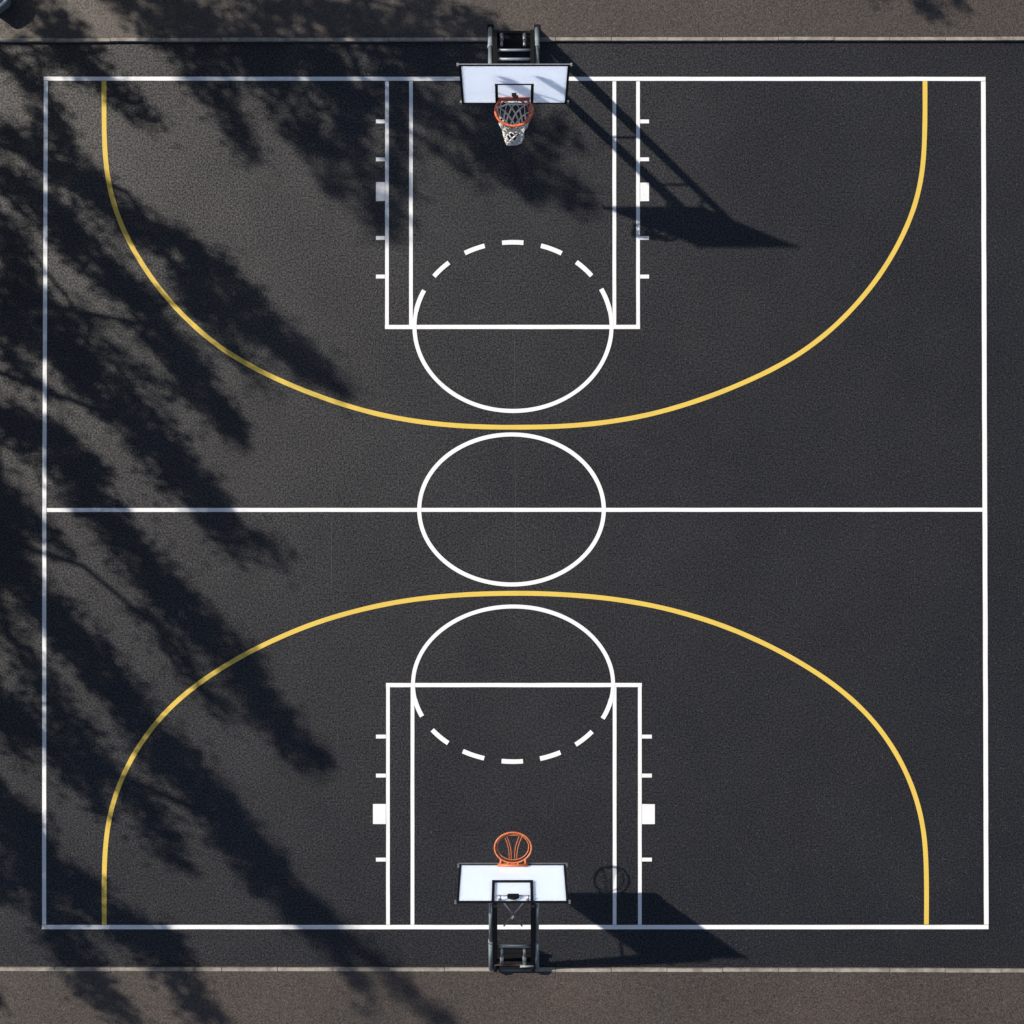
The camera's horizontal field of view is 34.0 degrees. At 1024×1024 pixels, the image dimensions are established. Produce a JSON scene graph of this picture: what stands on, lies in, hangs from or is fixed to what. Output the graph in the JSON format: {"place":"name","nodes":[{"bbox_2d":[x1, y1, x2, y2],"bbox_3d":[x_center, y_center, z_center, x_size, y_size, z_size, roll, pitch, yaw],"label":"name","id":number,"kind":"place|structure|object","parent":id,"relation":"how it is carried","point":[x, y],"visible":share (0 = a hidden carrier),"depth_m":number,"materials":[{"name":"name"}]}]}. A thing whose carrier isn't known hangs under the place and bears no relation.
{"place":"outdoors","nodes":[
{"label":"outdoors","id":0,"kind":"place"},
{"bbox_2d":[0,0,10,13],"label":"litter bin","id":1,"kind":"object","parent":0,"point":[5,5],"visible":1,"depth_m":29.91,"materials":[{"name":"grey metal"}]},
{"bbox_2d":[0,37,1023,971],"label":"court surface","id":2,"kind":"object","parent":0,"point":[774,215],"visible":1,"depth_m":30.15,"materials":[{"name":"black asphalt"}]},
{"bbox_2d":[331,340,515,739],"bbox_3d":[-1.591,0.684,30.146,3.332,0.001,7.560,0,90,0],"label":"pavement joint","id":3,"kind":"object","parent":2,"relation":"on","point":[515,518],"visible":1,"depth_m":30.15,"materials":[{"name":"grey"}]},
{"bbox_2d":[417,432,605,586],"bbox_3d":[-0.009,-0.045,30.142,3.397,0.001,2.773,0,90,0],"label":"circle","id":4,"kind":"object","parent":2,"relation":"on","point":[510,584],"visible":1,"depth_m":30.14,"materials":[{"name":"white paint"}]},
{"bbox_2d":[0,967,1023,972],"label":"kerb","id":5,"kind":"structure","parent":2,"relation":"on","point":[665,969],"depth_m":30.08,"materials":[{"name":"concrete"}]},
{"bbox_2d":[0,37,1023,42],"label":"kerb","id":6,"kind":"structure","parent":2,"relation":"on","point":[549,39],"depth_m":30.08,"materials":[{"name":"concrete"}]},
{"bbox_2d":[454,832,570,971],"bbox_3d":[0.008,6.866,28.596,1.878,3.153,2.866,0,90,0],"label":"basketball hoop","id":7,"kind":"object","parent":2,"relation":"on","point":[494,884],"visible":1,"depth_m":28.05,"materials":[{"name":"plastic"}]},
{"bbox_2d":[376,81,648,328],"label":"key lines","id":8,"kind":"object","parent":2,"relation":"on","point":[382,191],"visible":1,"depth_m":30.14,"materials":[{"name":"white paint"}]},
{"bbox_2d":[412,240,612,412],"bbox_3d":[0.018,-3.338,30.139,3.617,0.002,3.113,0,90,0],"label":"free throw circle","id":9,"kind":"object","parent":2,"relation":"on","point":[440,269],"visible":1,"depth_m":30.14,"materials":[{"name":"white paint"}]},
{"bbox_2d":[411,605,614,763],"bbox_3d":[0.019,3.099,30.139,3.671,0.002,2.868,0,90,0],"label":"free throw circle","id":10,"kind":"object","parent":2,"relation":"on","point":[514,761],"visible":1,"depth_m":30.14,"materials":[{"name":"white paint"}]},
{"bbox_2d":[373,683,654,924],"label":"key lines","id":11,"kind":"object","parent":2,"relation":"on","point":[381,813],"visible":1,"depth_m":30.14,"materials":[{"name":"white paint"}]},
{"bbox_2d":[102,81,926,429],"bbox_3d":[0.045,-4.621,30.146,14.863,0.001,6.274,0,90,0],"label":"three point line","id":12,"kind":"object","parent":2,"relation":"on","point":[514,427],"visible":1,"depth_m":30.15,"materials":[{"name":"yellow paint"}]},
{"bbox_2d":[47,508,981,511],"bbox_3d":[0.046,-0.038,30.144,16.839,0.001,0.080,0,90,0],"label":"halfway line","id":13,"kind":"object","parent":2,"relation":"on","point":[514,509],"visible":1,"depth_m":30.14,"materials":[{"name":"white paint"}]},
{"bbox_2d":[42,77,988,928],"bbox_3d":[0.059,-0.163,30.144,17.038,0.001,15.346,0,90,0],"label":"boundary line","id":14,"kind":"object","parent":2,"relation":"on","point":[984,493],"visible":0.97,"depth_m":30.14,"materials":[{"name":"white paint"}]},
{"bbox_2d":[102,591,928,924],"bbox_3d":[0.059,4.422,30.146,14.887,0.001,6.006,0,90,0],"label":"three point line","id":15,"kind":"object","parent":2,"relation":"on","point":[510,593],"visible":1,"depth_m":30.15,"materials":[{"name":"yellow paint"}]},
{"bbox_2d":[0,971,1023,1023],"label":"pavement","id":16,"kind":"structure","parent":0,"point":[245,997],"depth_m":30.09,"materials":[{"name":"concrete"}]},
{"bbox_2d":[0,0,1023,37],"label":"pavement","id":17,"kind":"structure","parent":0,"point":[422,18],"depth_m":30.09,"materials":[{"name":"concrete"}]},
{"label":"ground","id":18,"kind":"structure","parent":0,"visible":0},
{"bbox_2d":[456,24,571,144],"bbox_3d":[0.039,-7.441,28.152,1.810,4.032,2.634,0,90,0],"label":"basketball hoop","id":19,"kind":"object","parent":18,"relation":"on","point":[534,81],"visible":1,"depth_m":27.33,"materials":[{"name":"plastic"}]}
]}

